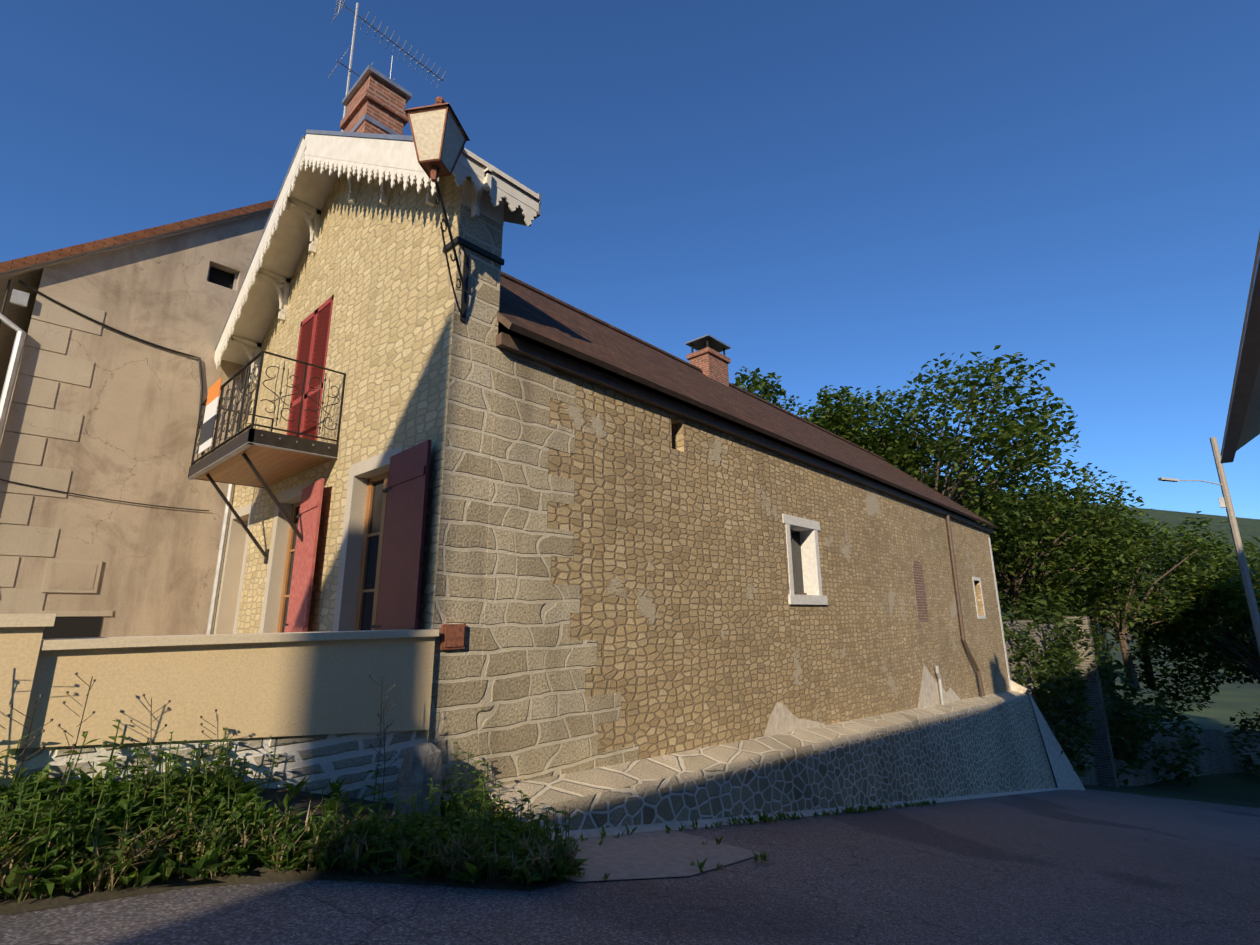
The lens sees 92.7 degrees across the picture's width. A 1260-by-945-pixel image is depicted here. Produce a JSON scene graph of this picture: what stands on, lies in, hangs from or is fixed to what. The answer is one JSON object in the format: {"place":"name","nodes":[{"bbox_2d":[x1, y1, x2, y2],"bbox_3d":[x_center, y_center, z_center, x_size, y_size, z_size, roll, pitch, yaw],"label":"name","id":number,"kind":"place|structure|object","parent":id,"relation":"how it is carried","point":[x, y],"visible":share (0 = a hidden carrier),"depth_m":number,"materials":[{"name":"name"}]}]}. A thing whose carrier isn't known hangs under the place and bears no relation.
{"place":"outdoors","nodes":[
{"label":"outdoors","id":0,"kind":"place"},
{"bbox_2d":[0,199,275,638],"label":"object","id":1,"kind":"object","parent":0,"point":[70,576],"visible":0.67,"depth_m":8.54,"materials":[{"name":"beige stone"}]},
{"bbox_2d":[0,788,573,914],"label":"verge soil","id":2,"kind":"structure","parent":0,"point":[256,872],"depth_m":3.56,"materials":[{"name":"brown soil"}]},
{"bbox_2d":[213,295,430,633],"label":"window shutters","id":3,"kind":"object","parent":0,"point":[390,579],"visible":0.6,"depth_m":6.72,"materials":[{"name":"red wood"}]},
{"bbox_2d":[0,786,1259,944],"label":"road","id":4,"kind":"structure","parent":0,"point":[1078,867],"depth_m":4.47,"materials":[{"name":"grey asphalt"}]},
{"bbox_2d":[0,673,936,902],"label":"weeds","id":5,"kind":"object","parent":4,"relation":"on","point":[70,834],"visible":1,"depth_m":3.56,"materials":[{"name":"green plant"}]},
{"bbox_2d":[553,829,761,881],"bbox_3d":[-0.002,3.125,4.932,1.300,0.438,2.500,-12,-18,41],"label":"apron","id":6,"kind":"object","parent":4,"relation":"on","point":[656,854],"visible":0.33,"depth_m":4.97,"materials":[{"name":"concrete"}]},
{"bbox_2d":[0,0,1259,518],"label":"sky","id":7,"kind":"structure","parent":0,"point":[860,194],"materials":[{"name":"blue"}]},
{"bbox_2d":[1002,505,1259,807],"bbox_3d":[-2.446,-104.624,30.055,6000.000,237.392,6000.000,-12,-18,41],"label":"terrain","id":8,"kind":"structure","parent":0,"point":[1237,789],"depth_m":62.44,"materials":[{"name":"green plant"}]},
{"bbox_2d":[0,212,270,636],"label":"house wall","id":9,"kind":"structure","parent":8,"relation":"on","point":[135,403],"depth_m":9.35,"materials":[{"name":"beige paint"}]},
{"bbox_2d":[0,279,250,633],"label":"cables","id":10,"kind":"object","parent":9,"relation":"attached to","point":[19,298],"visible":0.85,"depth_m":9.53,"materials":[{"name":"black plastic"}]},
{"bbox_2d":[0,614,438,803],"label":"yellow wall","id":11,"kind":"structure","parent":8,"relation":"on","point":[303,705],"depth_m":4.01,"materials":[{"name":"paint"}]},
{"bbox_2d":[212,167,503,806],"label":"facade","id":12,"kind":"structure","parent":8,"relation":"on","point":[411,355],"depth_m":6.61,"materials":[{"name":"stone"}]},
{"bbox_2d":[187,351,345,563],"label":"balcony","id":13,"kind":"structure","parent":12,"relation":"attached to","point":[258,458],"depth_m":7.35,"materials":[{"name":"metal"}]},
{"bbox_2d":[214,129,540,364],"bbox_3d":[-4.063,-3.554,8.728,7.106,2.740,1.412,-12,-18,41],"label":"canopy","id":14,"kind":"object","parent":12,"relation":"attached to","point":[290,237],"visible":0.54,"depth_m":8.99,"materials":[{"name":"white wood"}]},
{"bbox_2d":[216,150,536,383],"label":"canopy ornaments","id":15,"kind":"object","parent":14,"relation":"attached to","point":[388,175],"visible":0.98,"depth_m":7.75},
{"bbox_2d":[328,0,445,131],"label":"antenna","id":16,"kind":"object","parent":12,"relation":"attached to","point":[352,50],"visible":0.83,"depth_m":10.75,"materials":[{"name":"grey metal"}]},
{"bbox_2d":[404,96,469,322],"bbox_3d":[-1.737,-2.535,5.709,0.437,1.925,0.988,-3,-13,9],"label":"lantern","id":17,"kind":"object","parent":12,"relation":"attached to","point":[440,137],"visible":1,"depth_m":5.45,"materials":[{"name":"glass"}]},
{"bbox_2d":[547,368,1009,759],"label":"stone wall","id":18,"kind":"structure","parent":8,"relation":"on","point":[696,625],"depth_m":8.77,"materials":[{"name":"beige stone"}]},
{"bbox_2d":[476,347,638,805],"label":"quoins","id":19,"kind":"object","parent":18,"relation":"attached to","point":[542,715],"visible":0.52,"depth_m":6.08,"materials":[{"name":"stone"}]},
{"bbox_2d":[496,271,997,532],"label":"long roof","id":20,"kind":"structure","parent":18,"relation":"on","point":[539,326],"depth_m":10.55,"materials":[{"name":"brown tile"}]},
{"bbox_2d":[340,65,730,386],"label":"chimneys","id":21,"kind":"object","parent":20,"relation":"on","point":[374,100],"visible":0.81,"depth_m":9.08,"materials":[{"name":"brick"}]},
{"bbox_2d":[791,530,803,592],"bbox_3d":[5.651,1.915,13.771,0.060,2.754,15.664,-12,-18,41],"label":"window pane","id":22,"kind":"structure","parent":18,"relation":"attached to","point":[797,561],"depth_m":10.88,"materials":[{"name":"black glass"}]},
{"bbox_2d":[764,664,959,736],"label":"plaster patches","id":23,"kind":"object","parent":18,"relation":"attached to","point":[783,719],"visible":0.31,"depth_m":9.70,"materials":[{"name":"beige paint"}]},
{"bbox_2d":[485,681,1085,839],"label":"stone plinth","id":24,"kind":"structure","parent":8,"relation":"on","point":[994,745],"depth_m":8.96,"materials":[{"name":"stone"}]},
{"bbox_2d":[391,236,1011,822],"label":"facade details","id":25,"kind":"object","parent":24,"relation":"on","point":[421,764],"visible":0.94,"depth_m":10.16,"materials":[{"name":"white stone"}]},
{"bbox_2d":[732,345,1259,789],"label":"tree","id":26,"kind":"object","parent":8,"relation":"on","point":[1206,602],"depth_m":28.48,"materials":[{"name":"green plant"}]},
{"bbox_2d":[1002,616,1259,787],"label":"garden walls","id":27,"kind":"structure","parent":8,"relation":"on","point":[1220,759],"depth_m":24.94,"materials":[{"name":"stone"}]},
{"bbox_2d":[1158,437,1259,654],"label":"pole","id":28,"kind":"object","parent":8,"relation":"on","point":[1225,500],"visible":1,"depth_m":23.79,"materials":[{"name":"concrete"}]},
{"bbox_2d":[1221,232,1259,463],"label":"roof overhang","id":29,"kind":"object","parent":8,"relation":"on","point":[1242,427],"depth_m":7.20,"materials":[{"name":"metal"}]}
]}

